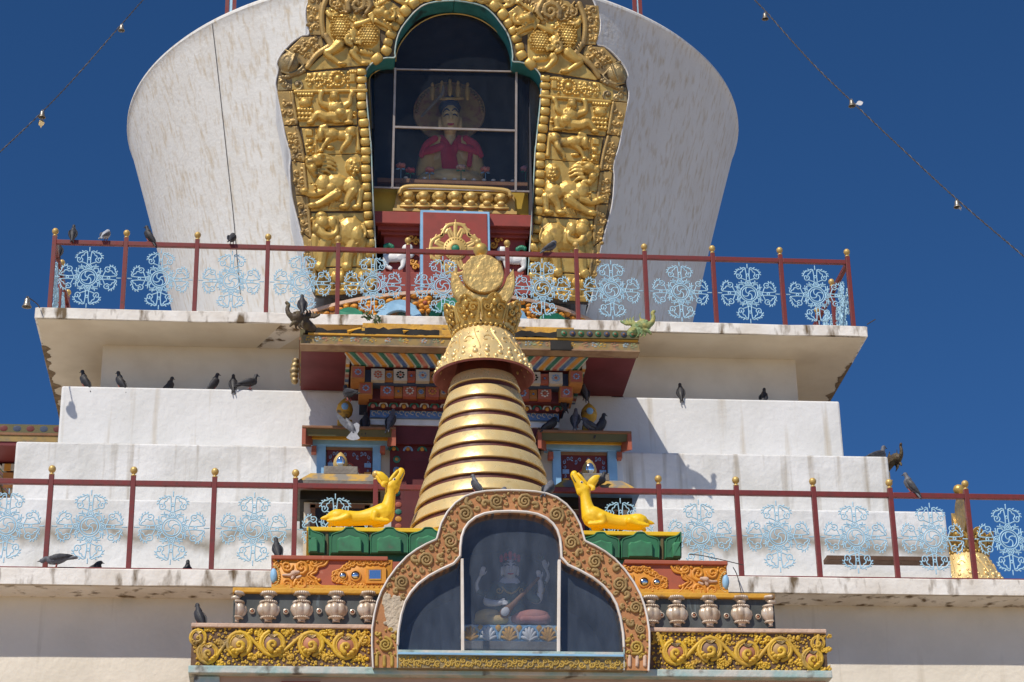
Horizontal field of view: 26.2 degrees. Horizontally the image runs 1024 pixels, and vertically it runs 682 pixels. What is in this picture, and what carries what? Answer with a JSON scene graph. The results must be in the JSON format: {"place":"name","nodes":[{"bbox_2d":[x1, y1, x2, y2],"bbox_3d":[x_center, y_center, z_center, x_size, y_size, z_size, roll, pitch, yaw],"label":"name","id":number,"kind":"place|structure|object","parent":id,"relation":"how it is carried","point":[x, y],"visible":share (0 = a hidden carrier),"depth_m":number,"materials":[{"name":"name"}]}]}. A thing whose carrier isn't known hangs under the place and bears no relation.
{"place":"outdoors","nodes":[
{"label":"outdoors","id":0,"kind":"place"},
{"bbox_2d":[361,310,372,320],"bbox_3d":[-1.972,-0.339,29.964,0.191,0.155,0.072,1,-24,-5],"label":"weed","id":1,"kind":"object","parent":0,"point":[368,317],"visible":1,"depth_m":29.96,"materials":[{"name":"green plant"}]},
{"bbox_2d":[306,527,681,564],"bbox_3d":[-0.243,3.434,25.626,4.338,2.100,1.677,1,-24,-5],"label":"pedestal course","id":2,"kind":"object","parent":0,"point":[395,544],"visible":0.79,"depth_m":25.20,"materials":[{"name":"green paint"}]},
{"bbox_2d":[320,468,404,527],"bbox_3d":[-1.746,1.821,25.744,0.982,0.739,0.255,1,-24,-5],"label":"deer","id":3,"kind":"object","parent":2,"relation":"on","point":[381,515],"visible":1,"depth_m":25.60},
{"bbox_2d":[410,243,547,528],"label":"spire","id":4,"kind":"structure","parent":2,"relation":"on","point":[483,376],"depth_m":26.50,"materials":[{"name":"gold metal"}]},
{"bbox_2d":[570,471,654,530],"bbox_3d":[1.189,1.886,26.016,0.982,0.739,0.255,1,-24,-5],"label":"deer","id":5,"kind":"object","parent":2,"relation":"on","point":[594,518],"visible":1,"depth_m":25.86},
{"bbox_2d":[0,0,1023,578],"label":"sky","id":6,"kind":"structure","parent":0,"point":[938,373],"materials":[{"name":"blue"}]},
{"bbox_2d":[587,471,606,487],"bbox_3d":[1.051,1.742,27.668,0.339,0.232,0.129,6,-25,-14],"label":"pigeon","id":7,"kind":"object","parent":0,"point":[602,479],"visible":0.43,"depth_m":27.64,"materials":[{"name":"grey"}]},
{"label":"ground","id":8,"kind":"structure","parent":0,"visible":0},
{"bbox_2d":[194,676,825,681],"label":"gate wall","id":9,"kind":"structure","parent":8,"relation":"on","point":[272,679],"depth_m":23.63,"materials":[{"name":"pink paint"}]},
{"bbox_2d":[188,623,831,681],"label":"pedestal course","id":10,"kind":"object","parent":9,"relation":"on","point":[278,650],"visible":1,"depth_m":23.69,"materials":[{"name":"gold metal"}]},
{"bbox_2d":[194,603,206,630],"bbox_3d":[-3.364,2.983,23.702,0.211,0.356,0.129,-23,-32,39],"label":"pigeon","id":11,"kind":"object","parent":10,"relation":"on","point":[200,616],"visible":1,"depth_m":23.68,"materials":[{"name":"grey"}]},
{"bbox_2d":[231,587,775,628],"bbox_3d":[-0.092,3.157,24.629,6.056,0.503,0.900,1,-24,-5],"label":"pedestal course","id":12,"kind":"object","parent":10,"relation":"on","point":[357,606],"visible":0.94,"depth_m":24.20,"materials":[{"name":"metal"}]},
{"bbox_2d":[270,555,728,592],"bbox_3d":[-0.145,2.821,25.079,5.196,0.488,0.751,1,-24,-5],"label":"pedestal course","id":13,"kind":"object","parent":12,"relation":"on","point":[375,572],"visible":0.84,"depth_m":24.70,"materials":[{"name":"orange paint"},{"name":"red paint"},{"name":"blue paint"}]},
{"bbox_2d":[272,537,282,561],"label":"pigeon","id":14,"kind":"object","parent":13,"relation":"on","point":[277,548],"visible":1,"depth_m":24.72,"materials":[{"name":"grey"}]},
{"bbox_2d":[397,513,623,671],"bbox_3d":[-0.086,2.996,24.574,2.448,1.792,1.374,1,-24,-5],"label":"showcase chamber","id":15,"kind":"object","parent":10,"relation":"on","point":[431,617],"visible":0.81,"depth_m":25.10,"materials":[{"name":"paint"}]},
{"bbox_2d":[371,489,650,672],"bbox_3d":[-0.025,2.631,24.068,3.030,2.068,0.281,1,-24,-5],"label":"showcase","id":16,"kind":"object","parent":10,"relation":"on","point":[413,570],"visible":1,"depth_m":23.93,"materials":[{"name":"stone"}]},
{"bbox_2d":[470,474,482,491],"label":"pigeon","id":17,"kind":"object","parent":16,"relation":"on","point":[476,485],"visible":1,"depth_m":24.46,"materials":[{"name":"grey"}]},
{"bbox_2d":[540,480,554,496],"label":"pigeon","id":18,"kind":"object","parent":16,"relation":"on","point":[549,487],"visible":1,"depth_m":24.51,"materials":[{"name":"grey"}]},
{"bbox_2d":[460,624,561,650],"bbox_3d":[-0.031,3.334,24.307,1.127,0.293,0.439,1,-24,-5],"label":"lotus throne","id":19,"kind":"object","parent":10,"relation":"on","point":[479,637],"visible":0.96,"depth_m":24.11,"materials":[{"name":"paint"}]},
{"bbox_2d":[474,549,550,624],"bbox_3d":[0.008,2.746,24.565,0.871,0.929,0.340,1,-24,-5],"label":"statue","id":20,"kind":"object","parent":19,"relation":"on","point":[510,591],"visible":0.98,"depth_m":24.44,"materials":[{"name":"grey paint"}]},
{"bbox_2d":[0,0,1023,681],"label":"stupa","id":21,"kind":"object","parent":8,"relation":"on","point":[722,424],"visible":0.55,"depth_m":30.66,"materials":[{"name":"paint"}]},
{"bbox_2d":[0,424,58,497],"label":"porch","id":22,"kind":"object","parent":21,"relation":"on","point":[11,435],"visible":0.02,"depth_m":33.39,"materials":[{"name":"multicoloured paint"}]},
{"bbox_2d":[37,553,77,567],"bbox_3d":[-5.470,2.655,26.445,0.480,0.176,0.149,0,-24,-3],"label":"pigeon","id":23,"kind":"object","parent":21,"relation":"on","point":[56,559],"visible":1,"depth_m":26.42,"materials":[{"name":"grey"}]},
{"bbox_2d":[0,0,142,151],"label":"chain","id":24,"kind":"object","parent":21,"relation":"hanging from","point":[73,78],"visible":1,"depth_m":38.62,"materials":[{"name":"metal"}]},
{"bbox_2d":[38,109,45,126],"bbox_3d":[-8.125,-3.840,37.989,0.130,0.374,0.130,1,-24,-5],"label":"bell","id":25,"kind":"object","parent":24,"relation":"hanging from","point":[41,116],"visible":1,"depth_m":37.98,"materials":[{"name":"metal"}]},
{"bbox_2d":[118,23,124,32],"bbox_3d":[-7.010,-5.628,39.469,0.126,0.185,0.126,1,-24,-5],"label":"bell","id":26,"kind":"object","parent":24,"relation":"hanging from","point":[121,29],"visible":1,"depth_m":39.45,"materials":[{"name":"metal"}]},
{"bbox_2d":[79,370,91,391],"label":"pigeon","id":27,"kind":"object","parent":21,"relation":"on","point":[85,381],"visible":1,"depth_m":30.50,"materials":[{"name":"grey"}]},
{"bbox_2d":[90,561,104,566],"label":"pigeon","id":28,"kind":"object","parent":21,"relation":"on","point":[98,563],"visible":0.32,"depth_m":26.79,"materials":[{"name":"black"}]},
{"bbox_2d":[115,371,127,387],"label":"pigeon","id":29,"kind":"object","parent":21,"relation":"on","point":[120,381],"visible":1,"depth_m":30.56,"materials":[{"name":"grey"}]},
{"bbox_2d":[163,377,174,387],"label":"pigeon","id":30,"kind":"object","parent":21,"relation":"on","point":[170,384],"visible":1,"depth_m":30.78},
{"bbox_2d":[183,560,191,568],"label":"pigeon","id":31,"kind":"object","parent":21,"relation":"on","point":[187,564],"visible":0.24,"depth_m":26.97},
{"bbox_2d":[206,373,220,388],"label":"pigeon","id":32,"kind":"object","parent":21,"relation":"on","point":[214,383],"visible":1,"depth_m":30.68,"materials":[{"name":"grey"}]},
{"bbox_2d":[212,24,240,293],"bbox_3d":[-4.501,-2.898,34.641,0.024,4.260,1.220,-11,-26,20],"label":"cable","id":33,"kind":"object","parent":21,"relation":"attached to","point":[226,150],"visible":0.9,"depth_m":34.68,"materials":[{"name":"metal"}]},
{"bbox_2d":[228,374,237,393],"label":"pigeon","id":34,"kind":"object","parent":21,"relation":"on","point":[233,381],"visible":1,"depth_m":30.68,"materials":[{"name":"grey"}]},
{"bbox_2d":[234,374,259,389],"bbox_3d":[-3.700,0.560,30.696,0.357,0.244,0.135,6,-25,-14],"label":"pigeon","id":35,"kind":"object","parent":21,"relation":"on","point":[249,382],"visible":1,"depth_m":30.65,"materials":[{"name":"grey"}]},
{"bbox_2d":[297,452,384,555],"bbox_3d":[-2.189,2.337,27.844,1.150,1.800,1.300,1,-24,-5],"label":"shrine","id":36,"kind":"object","parent":21,"relation":"on","point":[340,471],"visible":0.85,"depth_m":27.49,"materials":[{"name":"gold"},{"name":"blue paint"},{"name":"grey stone"}]},
{"bbox_2d":[315,508,364,526],"bbox_3d":[-2.146,2.552,27.328,0.675,0.980,0.065,1,-24,-5],"label":"dark window","id":37,"kind":"structure","parent":36,"relation":"in","point":[319,513],"depth_m":27.45,"materials":[{"name":"black glass"}]},
{"bbox_2d":[302,398,395,477],"bbox_3d":[-2.236,1.875,29.869,1.259,2.289,1.200,1,-24,-5],"label":"window bay","id":38,"kind":"object","parent":21,"relation":"attached to","point":[368,452],"depth_m":29.72,"materials":[{"name":"dark red paint"},{"name":"blue paint"},{"name":"gold paint"}]},
{"bbox_2d":[336,412,359,439],"bbox_3d":[-2.160,1.136,28.968,0.312,0.405,0.125,1,-24,-5],"label":"pigeon","id":39,"kind":"object","parent":38,"relation":"on","point":[350,426],"visible":1,"depth_m":28.94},
{"bbox_2d":[359,411,370,434],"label":"pigeon","id":40,"kind":"object","parent":38,"relation":"on","point":[365,420],"visible":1,"depth_m":29.72,"materials":[{"name":"grey"}]},
{"bbox_2d":[385,409,395,432],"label":"pigeon","id":41,"kind":"object","parent":38,"relation":"on","point":[390,420],"visible":1,"depth_m":29.64,"materials":[{"name":"grey"}]},
{"bbox_2d":[225,0,641,14],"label":"roof railing","id":42,"kind":"object","parent":21,"relation":"on","point":[230,5],"visible":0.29,"depth_m":35.59,"materials":[{"name":"red metal"}]},
{"bbox_2d":[305,290,592,319],"bbox_3d":[-0.990,0.224,33.146,6.100,0.780,3.055,1,-24,-5],"label":"lotus frieze","id":43,"kind":"object","parent":21,"relation":"on","point":[397,306],"visible":0.18,"depth_m":31.98,"materials":[{"name":"multicoloured paint"}]},
{"bbox_2d":[374,189,534,297],"bbox_3d":[-0.856,-1.436,32.856,2.496,1.952,0.875,1,-24,-5],"label":"niche pedestal","id":44,"kind":"object","parent":43,"relation":"on","point":[447,230],"visible":0.57,"depth_m":32.60,"materials":[{"name":"red paint"}]},
{"bbox_2d":[393,184,516,214],"bbox_3d":[-0.867,-2.111,33.139,1.861,0.498,0.368,1,-24,-5],"label":"lotus throne","id":45,"kind":"object","parent":44,"relation":"on","point":[502,201],"visible":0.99,"depth_m":33.05,"materials":[{"name":"gold metal"}]},
{"bbox_2d":[47,228,855,325],"bbox_3d":[-1.005,0.156,33.703,11.524,1.314,5.092,1,-24,-5],"label":"terrace railing","id":46,"kind":"object","parent":21,"relation":"on","point":[56,296],"visible":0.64,"depth_m":31.48,"materials":[{"name":"red metal"}]},
{"bbox_2d":[57,245,63,259],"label":"pigeon","id":47,"kind":"object","parent":46,"relation":"on","point":[61,249],"visible":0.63,"depth_m":31.59,"materials":[{"name":"grey"}]},
{"bbox_2d":[68,224,77,242],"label":"pigeon","id":48,"kind":"object","parent":46,"relation":"on","point":[72,233],"visible":1,"depth_m":31.11,"materials":[{"name":"grey"}]},
{"bbox_2d":[98,229,110,240],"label":"pigeon","id":49,"kind":"object","parent":46,"relation":"on","point":[105,234],"visible":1,"depth_m":31.14,"materials":[{"name":"grey"}]},
{"bbox_2d":[144,225,156,247],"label":"pigeon","id":50,"kind":"object","parent":46,"relation":"on","point":[149,236],"visible":1,"depth_m":31.21,"materials":[{"name":"grey"}]},
{"bbox_2d":[227,233,236,243],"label":"pigeon","id":51,"kind":"object","parent":46,"relation":"on","point":[231,237],"visible":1,"depth_m":31.30,"materials":[{"name":"grey"}]},
{"bbox_2d":[540,240,557,252],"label":"pigeon","id":52,"kind":"object","parent":46,"relation":"on","point":[551,245],"visible":1,"depth_m":31.73,"materials":[{"name":"grey"}]},
{"bbox_2d":[370,14,532,271],"bbox_3d":[-0.942,-2.983,34.117,2.455,3.820,1.950,1,-24,-5],"label":"niche chamber","id":53,"kind":"object","parent":21,"relation":"on","point":[455,41],"visible":0.47,"depth_m":35.22,"materials":[{"name":"glass"}]},
{"bbox_2d":[396,162,405,177],"bbox_3d":[-1.699,-2.574,33.575,0.145,0.328,0.144,17,-30,-35],"label":"flower","id":54,"kind":"object","parent":53,"relation":"on","point":[399,165],"visible":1,"depth_m":33.58,"materials":[{"name":"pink plant"}]},
{"bbox_2d":[405,167,414,178],"bbox_3d":[-1.556,-2.536,33.572,0.145,0.253,0.144,17,-30,-35],"label":"flower","id":55,"kind":"object","parent":53,"relation":"on","point":[409,170],"visible":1,"depth_m":33.57,"materials":[{"name":"red plant"}]},
{"bbox_2d":[425,166,434,178],"bbox_3d":[-1.260,-2.538,33.604,0.145,0.271,0.144,17,-30,-35],"label":"flower","id":56,"kind":"object","parent":53,"relation":"on","point":[428,169],"visible":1,"depth_m":33.60,"materials":[{"name":"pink plant"}]},
{"bbox_2d":[368,13,528,192],"bbox_3d":[-0.850,-3.650,33.478,2.676,2.817,0.555,1,-24,-5],"label":"niche window","id":57,"kind":"structure","parent":53,"relation":"attached to","point":[449,128],"depth_m":33.36,"materials":[{"name":"white metal"}]},
{"bbox_2d":[413,79,485,180],"bbox_3d":[-0.986,-3.161,34.431,1.230,2.305,0.722,1,-24,-5],"label":"statue","id":58,"kind":"object","parent":53,"relation":"in","point":[451,104],"visible":0.66,"depth_m":34.35,"materials":[{"name":"red metal"}]},
{"bbox_2d":[456,164,465,171],"bbox_3d":[-0.782,-2.555,33.660,0.145,0.331,0.144,17,-30,-35],"label":"flower","id":59,"kind":"object","parent":53,"relation":"on","point":[460,167],"visible":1,"depth_m":33.67,"materials":[{"name":"pink plant"}]},
{"bbox_2d":[480,166,489,178],"bbox_3d":[-0.409,-2.535,33.690,0.145,0.306,0.144,17,-30,-35],"label":"flower","id":60,"kind":"object","parent":53,"relation":"on","point":[484,169],"visible":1,"depth_m":33.70,"materials":[{"name":"pink plant"}]},
{"bbox_2d":[520,165,526,181],"bbox_3d":[0.206,-2.538,33.754,0.145,0.342,0.144,17,-30,-35],"label":"flower","id":61,"kind":"object","parent":53,"relation":"on","point":[523,168],"visible":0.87,"depth_m":33.76,"materials":[{"name":"purple plant"}]},
{"bbox_2d":[275,0,629,315],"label":"gold arch","id":62,"kind":"structure","parent":21,"relation":"attached to","point":[334,58],"depth_m":33.04,"materials":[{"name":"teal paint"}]},
{"bbox_2d":[285,301,655,527],"bbox_3d":[-0.588,1.763,29.531,5.000,4.178,1.872,1,-24,-5],"label":"porch","id":63,"kind":"object","parent":21,"relation":"on","point":[384,369],"visible":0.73,"depth_m":29.74,"materials":[{"name":"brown wood"}]},
{"bbox_2d":[297,294,307,315],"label":"pigeon","id":64,"kind":"object","parent":63,"relation":"on","point":[302,304],"visible":1,"depth_m":29.35,"materials":[{"name":"grey"}]},
{"bbox_2d":[343,384,359,401],"bbox_3d":[-2.152,0.660,29.342,0.149,0.268,0.392,15,-29,-32],"label":"pigeon","id":65,"kind":"object","parent":63,"relation":"on","point":[348,392],"visible":1,"depth_m":29.29,"materials":[{"name":"grey"}]},
{"bbox_2d":[371,314,381,323],"bbox_3d":[-1.856,-0.297,29.953,0.167,0.161,0.058,1,-24,-5],"label":"weed","id":66,"kind":"object","parent":63,"relation":"on","point":[375,320],"visible":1,"depth_m":29.95,"materials":[{"name":"green plant"}]},
{"bbox_2d":[405,461,428,499],"bbox_3d":[-1.034,2.654,29.363,0.802,2.233,0.040,1,-24,-5],"label":"door leaf","id":67,"kind":"structure","parent":63,"relation":"in","point":[415,471],"depth_m":29.70,"materials":[{"name":"red wood"}]},
{"bbox_2d":[560,402,568,412],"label":"pigeon","id":68,"kind":"object","parent":63,"relation":"on","point":[564,405],"visible":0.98,"depth_m":29.93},
{"bbox_2d":[0,465,1023,579],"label":"terrace railing","id":69,"kind":"object","parent":21,"relation":"on","point":[133,483],"visible":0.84,"depth_m":27.45,"materials":[{"name":"red metal"}]},
{"bbox_2d":[689,554,742,564],"bbox_3d":[2.532,2.687,27.093,0.792,0.039,0.066,11,-27,-26],"label":"wire","id":70,"kind":"object","parent":69,"relation":"attached to","point":[716,558],"visible":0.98,"depth_m":27.07,"materials":[{"name":"metal"}]},
{"bbox_2d":[901,472,921,499],"bbox_3d":[5.093,1.849,28.036,0.233,0.393,0.142,-12,-26,22],"label":"pigeon","id":71,"kind":"object","parent":69,"relation":"on","point":[910,485],"visible":1,"depth_m":27.99,"materials":[{"name":"grey"}]},
{"bbox_2d":[536,403,631,484],"bbox_3d":[0.940,1.963,30.156,1.284,2.330,1.200,1,-24,-5],"label":"window bay","id":72,"kind":"object","parent":21,"relation":"attached to","point":[564,454],"depth_m":30.00,"materials":[{"name":"blue wood"}]},
{"bbox_2d":[540,417,558,431],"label":"pigeon","id":73,"kind":"object","parent":72,"relation":"on","point":[551,423],"visible":1,"depth_m":29.87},
{"bbox_2d":[570,408,580,429],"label":"pigeon","id":74,"kind":"object","parent":72,"relation":"on","point":[575,418],"visible":1,"depth_m":29.99,"materials":[{"name":"grey"}]},
{"bbox_2d":[581,384,589,402],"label":"pigeon","id":75,"kind":"object","parent":72,"relation":"on","point":[585,392],"visible":0.98,"depth_m":30.54,"materials":[{"name":"grey"}]},
{"bbox_2d":[581,417,600,430],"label":"pigeon","id":76,"kind":"object","parent":72,"relation":"on","point":[588,424],"visible":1,"depth_m":29.93,"materials":[{"name":"grey"}]},
{"bbox_2d":[594,413,606,437],"bbox_3d":[1.203,1.162,29.992,0.245,0.412,0.149,10,-27,-23],"label":"pigeon","id":77,"kind":"object","parent":72,"relation":"on","point":[601,423],"visible":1,"depth_m":29.96,"materials":[{"name":"grey"}]},
{"bbox_2d":[552,459,638,530],"bbox_3d":[0.981,2.423,28.130,1.150,1.764,1.300,1,-24,-5],"label":"shrine","id":78,"kind":"object","parent":21,"relation":"on","point":[600,501],"visible":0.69,"depth_m":27.78,"materials":[{"name":"gold metal"}]},
{"bbox_2d":[676,383,685,402],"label":"pigeon","id":79,"kind":"object","parent":21,"relation":"on","point":[680,392],"visible":1,"depth_m":31.25,"materials":[{"name":"grey"}]},
{"bbox_2d":[759,388,767,399],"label":"pigeon","id":80,"kind":"object","parent":21,"relation":"on","point":[763,395],"visible":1,"depth_m":31.51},
{"bbox_2d":[866,445,886,456],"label":"pigeon","id":81,"kind":"object","parent":21,"relation":"on","point":[880,453],"visible":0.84,"depth_m":30.84,"materials":[{"name":"grey"}]},
{"bbox_2d":[823,555,949,565],"bbox_3d":[4.917,2.885,28.860,1.639,0.060,0.210,1,-24,-5],"label":"plank","id":82,"kind":"object","parent":21,"relation":"on","point":[877,560],"visible":0.89,"depth_m":28.80,"materials":[{"name":"brown wood"}]},
{"bbox_2d":[754,0,1023,256],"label":"chain","id":83,"kind":"object","parent":21,"relation":"hanging from","point":[961,203],"visible":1,"depth_m":33.84,"materials":[{"name":"metal"}]},
{"bbox_2d":[762,12,768,20],"bbox_3d":[4.152,-5.331,36.068,0.114,0.169,0.114,1,-24,-5],"label":"bell","id":84,"kind":"object","parent":83,"relation":"hanging from","point":[765,18],"visible":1,"depth_m":36.05,"materials":[{"name":"metal"}]},
{"bbox_2d":[848,99,862,107],"bbox_3d":[5.389,-3.728,34.472,0.242,0.169,0.114,1,-24,-5],"label":"bell","id":85,"kind":"object","parent":83,"relation":"hanging from","point":[851,104],"visible":1,"depth_m":34.46,"materials":[{"name":"metal"}]},
{"bbox_2d":[954,199,961,209],"bbox_3d":[6.629,-2.030,32.723,0.118,0.196,0.114,1,-24,-5],"label":"bell","id":86,"kind":"object","parent":83,"relation":"hanging from","point":[957,205],"visible":1,"depth_m":32.70,"materials":[{"name":"metal"}]},
{"bbox_2d":[887,443,902,480],"bbox_3d":[5.031,4.470,35.946,1.872,4.178,5.000,1,-24,-5],"label":"porch","id":87,"kind":"object","parent":21,"relation":"on","point":[894,459],"visible":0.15,"depth_m":34.62,"materials":[{"name":"red paint"}]},
{"bbox_2d":[947,484,1003,578],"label":"spire","id":88,"kind":"structure","parent":21,"relation":"on","point":[960,565],"depth_m":36.19,"materials":[{"name":"gold metal"}]},
{"bbox_3d":[-6.577,-0.531,30.219,0.138,0.055,0.406,1,-24,-5],"label":"bell rod","id":89,"kind":"object","parent":21,"relation":"attached to","visible":0},
{"bbox_2d":[22,296,31,308],"bbox_3d":[-6.617,-0.527,29.994,0.132,0.193,0.132,1,-24,-5],"label":"bell","id":90,"kind":"object","parent":89,"relation":"hanging from","point":[26,305],"visible":1,"depth_m":29.97,"materials":[{"name":"metal"}]}
]}

